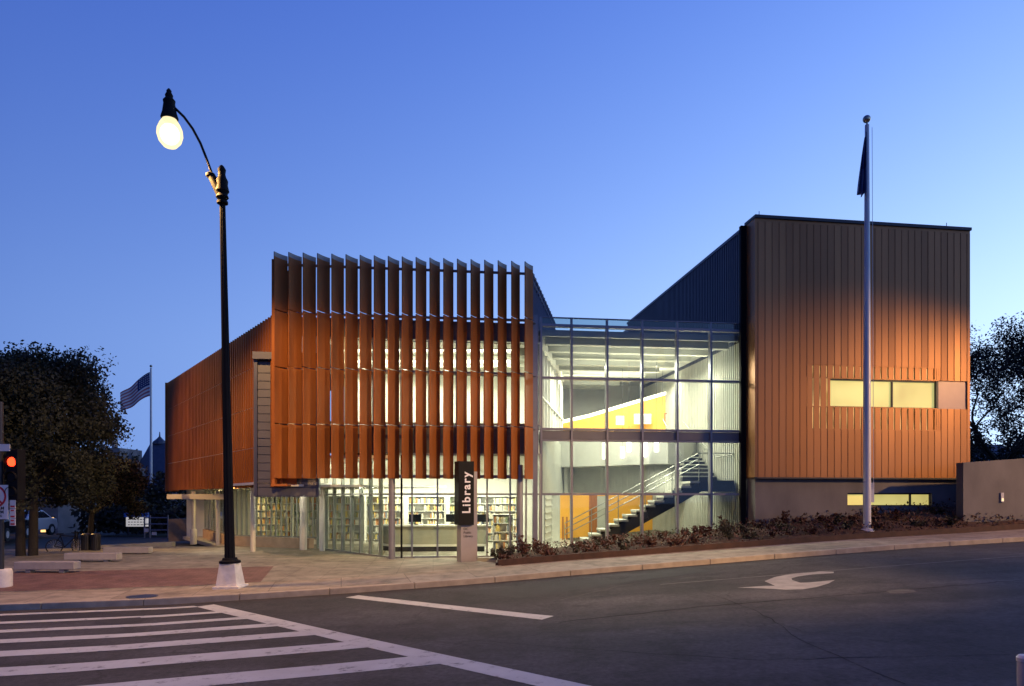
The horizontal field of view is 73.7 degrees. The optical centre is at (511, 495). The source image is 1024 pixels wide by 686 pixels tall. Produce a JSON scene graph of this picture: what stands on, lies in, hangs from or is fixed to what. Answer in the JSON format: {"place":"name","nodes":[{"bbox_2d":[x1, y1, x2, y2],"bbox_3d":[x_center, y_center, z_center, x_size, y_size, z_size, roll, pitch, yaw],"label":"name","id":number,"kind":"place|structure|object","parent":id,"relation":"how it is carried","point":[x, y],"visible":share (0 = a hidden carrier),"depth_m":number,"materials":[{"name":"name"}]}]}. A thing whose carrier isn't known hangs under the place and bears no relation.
{"place":"outdoors","nodes":[
{"label":"outdoors","id":0,"kind":"place"},
{"bbox_2d":[0,566,273,591],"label":"brick pavement","id":1,"kind":"structure","parent":0,"point":[31,581],"depth_m":16.74,"materials":[{"name":"brick"}]},
{"bbox_2d":[14,561,80,572],"bbox_3d":[-12.073,1.846,17.760,1.520,0.290,0.320,0,0,-2],"label":"concrete bench","id":2,"kind":"object","parent":1,"relation":"on","point":[33,566],"visible":1,"depth_m":17.61,"materials":[{"name":"concrete"}]},
{"bbox_2d":[3,543,500,591],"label":"plaza","id":3,"kind":"structure","parent":0,"point":[290,564],"depth_m":20.59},
{"bbox_2d":[0,401,25,587],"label":"traffic signal","id":4,"kind":"object","parent":3,"relation":"on","point":[15,463],"visible":0.94,"depth_m":15.44,"materials":[{"name":"paint"}]},
{"bbox_2d":[0,485,7,518],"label":"prohibition sign","id":5,"kind":"object","parent":4,"relation":"attached to","point":[3,504],"visible":1,"depth_m":15.35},
{"bbox_2d":[0,444,9,450],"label":"street name sign","id":6,"kind":"object","parent":4,"relation":"attached to","point":[4,447],"visible":1,"depth_m":15.35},
{"bbox_2d":[45,532,80,551],"bbox_3d":[-16.028,1.692,24.600,1.292,0.767,0.413,0,0,-35],"label":"bicycle","id":7,"kind":"object","parent":3,"relation":"on","point":[55,546],"visible":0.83,"depth_m":24.49,"materials":[{"name":"metal"}]},
{"bbox_2d":[0,343,132,471],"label":"plaza tree","id":8,"kind":"object","parent":3,"relation":"on","point":[12,413],"visible":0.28,"depth_m":22.04,"materials":[{"name":"green plant"}]},
{"bbox_2d":[0,339,134,555],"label":"plaza tree","id":9,"kind":"object","parent":3,"relation":"on","point":[84,407],"visible":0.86,"depth_m":22.46,"materials":[{"name":"green plant"}]},
{"bbox_2d":[71,532,83,550],"bbox_3d":[-15.959,1.692,25.000,0.413,0.767,1.292,0,0,-42],"label":"bicycle","id":10,"kind":"object","parent":3,"relation":"on","point":[76,543],"visible":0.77,"depth_m":24.87,"materials":[{"name":"metal"}]},
{"bbox_2d":[81,533,89,550],"bbox_3d":[-15.531,1.690,24.900,0.340,0.660,0.335,0,0,0],"label":"litter bin","id":11,"kind":"object","parent":3,"relation":"on","point":[85,541],"visible":0.79,"depth_m":24.75,"materials":[{"name":"metal"}]},
{"bbox_2d":[64,552,121,561],"bbox_3d":[-12.604,1.856,20.560,1.553,0.290,0.320,0,0,-2],"label":"concrete bench","id":12,"kind":"object","parent":3,"relation":"on","point":[105,556],"visible":0.91,"depth_m":20.41,"materials":[{"name":"concrete"}]},
{"bbox_2d":[90,533,100,550],"bbox_3d":[-15.184,1.690,24.900,0.340,0.660,0.335,0,0,0],"label":"litter bin","id":13,"kind":"object","parent":3,"relation":"on","point":[95,541],"visible":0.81,"depth_m":24.78,"materials":[{"name":"metal"}]},
{"bbox_2d":[103,547,152,553],"bbox_3d":[-13.129,1.887,23.360,1.528,0.290,0.320,0,0,-2],"label":"concrete bench","id":14,"kind":"object","parent":3,"relation":"on","point":[139,550],"visible":0.69,"depth_m":23.21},
{"bbox_2d":[454,461,476,561],"bbox_3d":[-1.367,0.489,20.309,0.620,3.018,0.568,0,0,-21],"label":"sign pylon","id":15,"kind":"object","parent":3,"relation":"on","point":[465,498],"visible":0.99,"depth_m":20.10,"materials":[{"name":"metal"}]},
{"bbox_2d":[4,530,680,594],"bbox_3d":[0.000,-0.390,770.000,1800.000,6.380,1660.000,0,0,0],"label":"ground","id":16,"kind":"structure","parent":0,"point":[106,538],"depth_m":36.84,"materials":[{"name":"concrete"}]},
{"bbox_2d":[4,511,28,540],"bbox_3d":[-25.637,1.456,34.000,1.816,1.449,4.260,0,0,-18],"label":"parked car","id":17,"kind":"object","parent":16,"relation":"on","point":[8,529],"visible":0.4,"depth_m":33.31,"materials":[{"name":"paint"}]},
{"bbox_2d":[25,510,57,534],"bbox_3d":[-27.262,1.526,38.000,1.816,1.449,4.260,0,0,-8],"label":"parked car","id":18,"kind":"object","parent":16,"relation":"on","point":[47,523],"visible":0.37,"depth_m":38.93,"materials":[{"name":"paint"}]},
{"bbox_2d":[8,497,96,533],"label":"corner kiosk","id":19,"kind":"object","parent":16,"relation":"on","point":[64,518],"visible":0.12,"depth_m":43.43,"materials":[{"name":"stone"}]},
{"bbox_2d":[5,439,139,517],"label":"hedge","id":20,"kind":"object","parent":16,"relation":"on","point":[135,457],"depth_m":57.75,"materials":[{"name":"green plant"}]},
{"bbox_2d":[35,449,154,533],"bbox_3d":[-17.373,0.196,28.390,3.874,4.129,4.953,0,0,21],"label":"plaza tree","id":21,"kind":"object","parent":16,"relation":"on","point":[133,479],"visible":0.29,"depth_m":28.78,"materials":[{"name":"green plant"}]},
{"bbox_2d":[68,497,186,534],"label":"hedge","id":22,"kind":"object","parent":16,"relation":"on","point":[106,519],"visible":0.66,"depth_m":40.35,"materials":[{"name":"green plant"}]},
{"bbox_2d":[124,513,148,535],"bbox_3d":[-20.906,1.567,38.025,1.308,1.265,0.190,0,0,0],"label":"noticeboard","id":23,"kind":"object","parent":16,"relation":"on","point":[135,523],"visible":0.78,"depth_m":37.95,"materials":[{"name":"beige"}]},
{"bbox_2d":[101,542,174,547],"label":"wall","id":24,"kind":"structure","parent":16,"relation":"on","point":[162,544],"depth_m":28.23,"materials":[{"name":"concrete"}]},
{"bbox_2d":[110,432,183,505],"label":"church","id":25,"kind":"structure","parent":16,"relation":"on","point":[158,453],"depth_m":87.24,"materials":[{"name":"stone"}]},
{"bbox_2d":[150,365,152,488],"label":"flagpole","id":26,"kind":"object","parent":16,"relation":"on","point":[151,423],"visible":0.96,"depth_m":45.94,"materials":[{"name":"metal"}]},
{"bbox_2d":[120,372,149,409],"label":"flag","id":27,"kind":"object","parent":26,"relation":"attached to","point":[137,391],"visible":0.93,"depth_m":46.00,"materials":[{"name":"fabric"}]},
{"bbox_2d":[117,471,186,532],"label":"hedge","id":28,"kind":"object","parent":16,"relation":"on","point":[153,496],"visible":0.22,"depth_m":43.54,"materials":[{"name":"green plant"}]},
{"bbox_2d":[144,515,168,537],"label":"yard gate","id":29,"kind":"structure","parent":16,"relation":"on","point":[150,524],"depth_m":35.97,"materials":[{"name":"metal"}]},
{"bbox_2d":[168,519,186,541],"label":"yard wall","id":30,"kind":"structure","parent":16,"relation":"on","point":[177,529],"depth_m":34.62,"materials":[{"name":"concrete"}]},
{"bbox_2d":[165,214,971,561],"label":"library building","id":31,"kind":"structure","parent":16,"relation":"on","point":[727,374],"depth_m":23.00,"materials":[{"name":"paint"}]},
{"bbox_2d":[256,497,292,537],"bbox_3d":[-11.000,1.000,31.660,1.600,2.000,0.320,0,0,0],"label":"bookshelf","id":32,"kind":"object","parent":31,"relation":"on","point":[268,531],"visible":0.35,"depth_m":31.80,"materials":[{"name":"white paint"}]},
{"bbox_2d":[257,497,289,535],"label":"books","id":33,"kind":"object","parent":32,"relation":"on","point":[268,515],"visible":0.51,"depth_m":31.56,"materials":[{"name":"paper"}]},
{"bbox_2d":[293,497,315,538],"bbox_3d":[-9.200,1.000,31.360,1.600,2.000,0.320,0,0,0],"label":"bookshelf","id":34,"kind":"object","parent":31,"relation":"on","point":[294,517],"visible":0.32,"depth_m":31.45,"materials":[{"name":"white paint"}]},
{"bbox_2d":[294,498,315,536],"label":"books","id":35,"kind":"object","parent":34,"relation":"on","point":[310,521],"visible":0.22,"depth_m":31.25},
{"bbox_2d":[328,496,365,540],"bbox_3d":[-7.400,1.000,30.660,1.600,2.000,0.320,0,0,0],"label":"bookshelf","id":36,"kind":"object","parent":31,"relation":"on","point":[356,528],"visible":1,"depth_m":30.77,"materials":[{"name":"white paint"}]},
{"bbox_2d":[330,497,363,538],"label":"books","id":37,"kind":"object","parent":36,"relation":"on","point":[347,521],"visible":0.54,"depth_m":30.55,"materials":[{"name":"paper"}]},
{"bbox_2d":[366,496,403,541],"bbox_3d":[-5.600,1.000,30.160,1.600,2.000,0.320,0,0,0],"label":"bookshelf","id":38,"kind":"object","parent":31,"relation":"on","point":[376,504],"visible":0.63,"depth_m":30.30,"materials":[{"name":"white paint"}]},
{"bbox_2d":[368,497,400,538],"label":"books","id":39,"kind":"object","parent":38,"relation":"on","point":[386,514],"visible":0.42,"depth_m":30.05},
{"bbox_2d":[408,496,445,523],"bbox_3d":[-3.700,1.000,29.660,1.600,2.000,0.320,0,0,0],"label":"bookshelf","id":40,"kind":"object","parent":31,"relation":"on","point":[420,508],"visible":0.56,"depth_m":29.80,"materials":[{"name":"white paint"}]},
{"bbox_2d":[409,497,442,523],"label":"books","id":41,"kind":"object","parent":40,"relation":"on","point":[426,507],"visible":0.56,"depth_m":29.56,"materials":[{"name":"paper"}]},
{"bbox_2d":[383,524,488,551],"bbox_3d":[-2.858,1.510,24.635,4.016,0.960,1.030,0,0,0],"label":"reception desk","id":42,"kind":"object","parent":31,"relation":"in","point":[424,537],"visible":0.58,"depth_m":24.34,"materials":[{"name":"laminate"}]},
{"bbox_2d":[409,514,420,523],"bbox_3d":[-3.522,0.845,24.810,0.440,0.369,0.140,0,0,0],"label":"computer screen","id":43,"kind":"object","parent":42,"relation":"on","point":[416,517],"visible":0.88,"depth_m":24.77,"materials":[{"name":"plastic"}]},
{"bbox_2d":[446,514,453,523],"bbox_3d":[-2.179,0.845,24.810,0.440,0.369,0.140,0,0,0],"label":"computer screen","id":44,"kind":"object","parent":42,"relation":"on","point":[449,517],"visible":0.76,"depth_m":24.77,"materials":[{"name":"plastic"}]},
{"bbox_2d":[477,514,488,523],"bbox_3d":[-1.053,0.845,24.810,0.440,0.369,0.140,0,0,0],"label":"computer screen","id":45,"kind":"object","parent":42,"relation":"on","point":[481,518],"visible":0.88,"depth_m":24.77,"materials":[{"name":"plastic"}]},
{"bbox_2d":[449,496,485,523],"bbox_3d":[-1.900,1.000,29.460,1.600,2.000,0.320,0,0,0],"label":"bookshelf","id":46,"kind":"object","parent":31,"relation":"on","point":[483,500],"visible":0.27,"depth_m":29.60,"materials":[{"name":"white paint"}]},
{"bbox_2d":[450,497,483,523],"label":"books","id":47,"kind":"object","parent":46,"relation":"on","point":[480,507],"visible":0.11,"depth_m":29.36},
{"bbox_2d":[493,514,512,549],"bbox_3d":[-0.324,1.325,24.760,0.750,1.350,0.320,0,0,0],"label":"bookshelf","id":48,"kind":"object","parent":31,"relation":"on","point":[502,532],"visible":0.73,"depth_m":24.90,"materials":[{"name":"white paint"}]},
{"bbox_2d":[494,515,508,548],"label":"books","id":49,"kind":"object","parent":48,"relation":"on","point":[497,527],"visible":0.88,"depth_m":24.66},
{"bbox_2d":[488,496,523,541],"bbox_3d":[-0.300,1.000,29.760,1.600,2.000,0.320,0,0,0],"label":"bookshelf","id":50,"kind":"object","parent":31,"relation":"on","point":[490,501],"visible":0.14,"depth_m":29.90,"materials":[{"name":"white paint"}]},
{"bbox_2d":[488,497,515,539],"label":"books","id":51,"kind":"object","parent":50,"relation":"on","point":[500,508],"visible":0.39,"depth_m":29.65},
{"bbox_2d":[602,364,604,458],"bbox_3d":[3.467,-3.168,25.600,0.170,3.563,0.170,0,0,0],"label":"pendant lamp","id":52,"kind":"object","parent":31,"relation":"hanging from","point":[603,450],"visible":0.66,"depth_m":25.59,"materials":[{"name":"white"}]},
{"bbox_2d":[620,369,624,457],"bbox_3d":[4.303,-3.215,26.600,0.170,3.470,0.170,0,0,0],"label":"pendant lamp","id":53,"kind":"object","parent":31,"relation":"hanging from","point":[622,451],"visible":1,"depth_m":26.59,"materials":[{"name":"white"}]},
{"bbox_2d":[654,362,658,451],"bbox_3d":[5.353,-3.290,25.300,0.170,3.320,0.170,0,0,0],"label":"pendant lamp","id":54,"kind":"object","parent":31,"relation":"hanging from","point":[656,446],"visible":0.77,"depth_m":25.30,"materials":[{"name":"white"}]},
{"bbox_2d":[812,366,920,429],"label":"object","id":55,"kind":"structure","parent":31,"relation":"in","point":[812,366],"depth_m":23.13,"materials":[{"name":"brown"}]},
{"bbox_2d":[830,379,934,407],"bbox_3d":[12.625,-3.471,23.261,3.984,0.948,0.082,0,0,-8],"label":"window","id":56,"kind":"structure","parent":31,"relation":"in","point":[843,392],"depth_m":23.29,"materials":[{"name":"glass"}]},
{"bbox_2d":[848,493,929,505],"bbox_3d":[12.915,0.118,23.473,3.199,0.440,0.082,0,0,-8],"label":"base window","id":57,"kind":"structure","parent":31,"relation":"in","point":[854,499],"depth_m":23.51,"materials":[{"name":"glass"}]},
{"bbox_2d":[496,524,1023,565],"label":"bed edging","id":58,"kind":"object","parent":16,"relation":"on","point":[566,557],"visible":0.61,"depth_m":19.25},
{"bbox_2d":[500,506,1023,558],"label":"planting bed","id":59,"kind":"object","parent":16,"relation":"on","point":[839,531],"visible":0.37,"depth_m":21.14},
{"bbox_2d":[487,548,500,559],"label":"shrub","id":60,"kind":"object","parent":59,"relation":"on","point":[493,552],"visible":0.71,"depth_m":19.99,"materials":[{"name":"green plant"}]},
{"bbox_2d":[499,545,514,555],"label":"shrub","id":61,"kind":"object","parent":59,"relation":"on","point":[502,548],"visible":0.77,"depth_m":19.06,"materials":[{"name":"red plant"}]},
{"bbox_2d":[514,534,530,556],"bbox_3d":[0.283,1.370,18.508,0.444,0.701,0.321,0,0,-40],"label":"shrub","id":62,"kind":"object","parent":59,"relation":"on","point":[523,548],"visible":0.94,"depth_m":18.46,"materials":[{"name":"red plant"}]},
{"bbox_2d":[534,540,548,554],"bbox_3d":[0.811,1.480,19.344,0.454,0.455,0.691,0,0,0],"label":"shrub","id":63,"kind":"object","parent":59,"relation":"on","point":[536,548],"visible":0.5,"depth_m":19.20,"materials":[{"name":"red plant"}]},
{"bbox_2d":[541,546,558,555],"bbox_3d":[1.022,1.508,18.328,0.459,0.331,0.457,0,0,9],"label":"shrub","id":64,"kind":"object","parent":59,"relation":"on","point":[544,550],"visible":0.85,"depth_m":18.27,"materials":[{"name":"red plant"}]},
{"bbox_2d":[583,544,598,550],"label":"shrub","id":65,"kind":"object","parent":59,"relation":"on","point":[591,548],"visible":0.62,"depth_m":18.80,"materials":[{"name":"red plant"}]},
{"bbox_2d":[600,538,613,548],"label":"shrub","id":66,"kind":"object","parent":59,"relation":"on","point":[610,543],"visible":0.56,"depth_m":19.93,"materials":[{"name":"red plant"}]},
{"bbox_2d":[617,538,630,549],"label":"shrub","id":67,"kind":"object","parent":59,"relation":"on","point":[622,545],"visible":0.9,"depth_m":18.93,"materials":[{"name":"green plant"}]},
{"bbox_2d":[644,537,656,546],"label":"shrub","id":68,"kind":"object","parent":59,"relation":"on","point":[651,542],"visible":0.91,"depth_m":19.21,"materials":[{"name":"red plant"}]},
{"bbox_2d":[664,536,685,545],"bbox_3d":[4.605,1.302,19.357,0.592,0.334,0.564,0,0,-19],"label":"shrub","id":69,"kind":"object","parent":59,"relation":"on","point":[679,541],"visible":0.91,"depth_m":19.25,"materials":[{"name":"red plant"}]},
{"bbox_2d":[681,531,702,542],"bbox_3d":[5.199,1.219,19.696,0.481,0.422,0.497,0,0,-35],"label":"shrub","id":70,"kind":"object","parent":59,"relation":"on","point":[693,539],"visible":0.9,"depth_m":19.60,"materials":[{"name":"red plant"}]},
{"bbox_2d":[699,526,711,535],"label":"shrub","id":71,"kind":"object","parent":59,"relation":"on","point":[703,528],"visible":0.93,"depth_m":20.91,"materials":[{"name":"red plant"}]},
{"bbox_2d":[719,518,737,538],"bbox_3d":[6.299,1.002,19.868,0.530,0.720,0.546,0,0,28],"label":"shrub","id":72,"kind":"object","parent":59,"relation":"on","point":[725,526],"visible":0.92,"depth_m":19.86,"materials":[{"name":"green plant"}]},
{"bbox_2d":[741,531,757,538],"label":"shrub","id":73,"kind":"object","parent":59,"relation":"on","point":[753,534],"visible":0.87,"depth_m":20.02,"materials":[{"name":"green plant"}]},
{"bbox_2d":[751,520,765,527],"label":"shrub","id":74,"kind":"object","parent":59,"relation":"on","point":[753,523],"visible":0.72,"depth_m":22.25,"materials":[{"name":"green plant"}]},
{"bbox_2d":[501,498,1021,558],"bbox_3d":[10.114,0.798,22.272,22.443,2.203,4.225,0,0,-14],"label":"ground cover","id":75,"kind":"object","parent":59,"relation":"on","point":[752,530],"visible":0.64,"depth_m":21.10,"materials":[{"name":"green plant"}]},
{"bbox_2d":[769,526,777,537],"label":"shrub","id":76,"kind":"object","parent":59,"relation":"on","point":[772,530],"visible":0.84,"depth_m":19.99,"materials":[{"name":"red plant"}]},
{"bbox_2d":[773,522,790,530],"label":"shrub","id":77,"kind":"object","parent":59,"relation":"on","point":[784,525],"visible":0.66,"depth_m":21.36,"materials":[{"name":"red plant"}]},
{"bbox_2d":[780,510,789,522],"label":"shrub","id":78,"kind":"object","parent":59,"relation":"on","point":[784,515],"visible":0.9,"depth_m":22.30,"materials":[{"name":"red plant"}]},
{"bbox_2d":[803,524,818,533],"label":"shrub","id":79,"kind":"object","parent":59,"relation":"on","point":[812,528],"visible":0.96,"depth_m":20.39,"materials":[{"name":"red plant"}]},
{"bbox_2d":[823,516,834,524],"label":"shrub","id":80,"kind":"object","parent":59,"relation":"on","point":[829,520],"visible":0.62,"depth_m":21.71,"materials":[{"name":"red plant"}]},
{"bbox_2d":[829,514,843,524],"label":"shrub","id":81,"kind":"object","parent":59,"relation":"on","point":[839,520],"visible":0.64,"depth_m":21.98,"materials":[{"name":"red plant"}]},
{"bbox_2d":[842,520,852,529],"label":"shrub","id":82,"kind":"object","parent":59,"relation":"on","point":[849,525],"visible":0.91,"depth_m":20.87,"materials":[{"name":"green plant"}]},
{"bbox_2d":[848,513,859,522],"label":"shrub","id":83,"kind":"object","parent":59,"relation":"on","point":[855,516],"visible":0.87,"depth_m":21.90,"materials":[{"name":"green plant"}]},
{"bbox_2d":[861,115,873,531],"bbox_3d":[10.863,-5.227,20.900,0.440,12.841,0.440,0,0,0],"label":"flagpole","id":84,"kind":"object","parent":59,"relation":"on","point":[868,492],"visible":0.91,"depth_m":20.83,"materials":[{"name":"metal"}]},
{"bbox_2d":[857,132,866,196],"bbox_3d":[10.663,-10.125,20.829,0.300,2.010,0.233,0,0,0],"label":"flag","id":85,"kind":"object","parent":84,"relation":"attached to","point":[862,186],"visible":1,"depth_m":20.81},
{"bbox_2d":[886,511,909,520],"bbox_3d":[12.541,0.661,22.351,0.567,0.379,0.668,0,0,-19],"label":"shrub","id":86,"kind":"object","parent":59,"relation":"on","point":[895,514],"visible":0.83,"depth_m":22.29,"materials":[{"name":"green plant"}]},
{"bbox_2d":[909,519,927,526],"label":"shrub","id":87,"kind":"object","parent":59,"relation":"on","point":[918,523],"visible":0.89,"depth_m":21.37,"materials":[{"name":"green plant"}]},
{"bbox_2d":[927,506,942,513],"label":"shrub","id":88,"kind":"object","parent":59,"relation":"on","point":[938,508],"visible":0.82,"depth_m":22.86,"materials":[{"name":"green plant"}]},
{"bbox_2d":[956,458,1023,521],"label":"retaining wall","id":89,"kind":"structure","parent":16,"relation":"on","point":[981,486],"depth_m":22.01,"materials":[{"name":"concrete"}]},
{"bbox_2d":[970,311,1023,459],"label":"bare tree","id":90,"kind":"object","parent":16,"relation":"on","point":[1017,369],"visible":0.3,"depth_m":34.66,"materials":[{"name":"green plant"}]},
{"bbox_2d":[970,423,1023,461],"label":"hedge","id":91,"kind":"object","parent":16,"relation":"on","point":[977,459],"visible":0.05,"depth_m":62.81,"materials":[{"name":"green plant"}]},
{"bbox_2d":[0,542,1023,685],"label":"road","id":92,"kind":"structure","parent":0,"point":[944,630],"depth_m":9.79,"materials":[{"name":"asphalt"}]},
{"bbox_2d":[94,617,145,623],"bbox_3d":[-6.850,2.186,11.926,0.850,0.003,0.636,0,0,-20],"label":"asphalt scar","id":93,"kind":"object","parent":92,"relation":"on","point":[119,620],"visible":1,"depth_m":11.98},
{"bbox_2d":[0,606,440,685],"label":"crosswalk stripes","id":94,"kind":"object","parent":92,"relation":"on","point":[285,673],"visible":0.89,"depth_m":9.14,"materials":[{"name":"paint"}]},
{"bbox_2d":[198,604,589,685],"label":"crosswalk marking","id":95,"kind":"object","parent":92,"relation":"on","point":[504,672],"visible":1,"depth_m":8.96,"materials":[{"name":"paint"}]},
{"bbox_2d":[346,595,551,619],"bbox_3d":[-1.370,2.016,12.561,5.039,0.138,0.320,0,0,39],"label":"stop line","id":96,"kind":"object","parent":92,"relation":"on","point":[499,612],"visible":1,"depth_m":12.25,"materials":[{"name":"paint"}]},
{"bbox_2d":[0,536,1023,610],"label":"kerb","id":97,"kind":"structure","parent":92,"relation":"on","point":[217,597],"depth_m":15.22,"materials":[{"name":"concrete"}]},
{"bbox_2d":[0,541,1023,612],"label":"gutter","id":98,"kind":"object","parent":92,"relation":"on","point":[472,584],"visible":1,"depth_m":15.06,"materials":[{"name":"concrete"}]},
{"bbox_2d":[561,560,854,599],"bbox_3d":[4.387,1.717,14.747,8.236,0.402,0.831,0,0,-26],"label":"road seam","id":99,"kind":"object","parent":92,"relation":"on","point":[687,575],"visible":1,"depth_m":14.70,"materials":[{"name":"asphalt"}]},
{"bbox_2d":[478,640,969,659],"bbox_3d":[2.340,1.883,8.279,6.438,0.273,0.588,0,0,19],"label":"road seam","id":100,"kind":"object","parent":92,"relation":"on","point":[707,656],"visible":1,"depth_m":8.09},
{"bbox_2d":[738,571,833,589],"bbox_3d":[5.714,1.669,13.519,2.838,0.139,1.225,0,0,-44],"label":"turn arrow marking","id":101,"kind":"object","parent":92,"relation":"on","point":[785,582],"visible":1,"depth_m":13.13,"materials":[{"name":"paint"}]},
{"bbox_2d":[564,580,1018,621],"bbox_3d":[4.976,1.734,11.528,8.701,0.438,0.220,0,0,-12],"label":"road seam","id":102,"kind":"object","parent":92,"relation":"on","point":[773,600],"visible":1,"depth_m":11.39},
{"bbox_2d":[703,591,904,683],"bbox_3d":[3.725,1.804,9.787,0.214,0.064,6.221,0,0,-1],"label":"road seam","id":103,"kind":"object","parent":92,"relation":"on","point":[813,645],"visible":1,"depth_m":8.35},
{"bbox_2d":[660,556,1015,584],"bbox_3d":[11.275,1.431,15.562,16.933,0.713,0.060,0,0,-12],"label":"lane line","id":104,"kind":"object","parent":92,"relation":"on","point":[833,570],"visible":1,"depth_m":14.68,"materials":[{"name":"paint"}]},
{"bbox_2d":[887,589,915,592],"bbox_3d":[6.683,1.638,11.744,0.444,0.029,0.457,0,0,24],"label":"asphalt scar","id":105,"kind":"object","parent":92,"relation":"on","point":[902,591],"visible":1,"depth_m":11.75},
{"bbox_2d":[1016,654,1023,685],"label":"bollard","id":106,"kind":"object","parent":92,"relation":"on","point":[1020,668],"visible":1,"depth_m":5.58,"materials":[{"name":"metal"}]},
{"bbox_2d":[0,529,1023,602],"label":"sidewalk","id":107,"kind":"structure","parent":0,"point":[54,596],"depth_m":16.39,"materials":[{"name":"concrete"}]},
{"bbox_2d":[125,594,157,598],"bbox_3d":[-7.630,2.095,14.085,0.600,0.054,0.600,0,0,0],"label":"utility cover","id":108,"kind":"object","parent":107,"relation":"on","point":[145,596],"visible":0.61,"depth_m":14.06,"materials":[{"name":"metal"}]},
{"bbox_2d":[156,88,247,589],"bbox_3d":[-6.937,-3.453,15.211,1.644,11.180,0.680,-1,0,0],"label":"street lamp","id":109,"kind":"object","parent":107,"relation":"on","point":[169,132],"visible":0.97,"depth_m":15.18,"materials":[{"name":"metal"}]},
{"bbox_2d":[0,0,1023,456],"label":"sky","id":110,"kind":"structure","parent":0,"point":[608,148],"materials":[{"name":"blue"}]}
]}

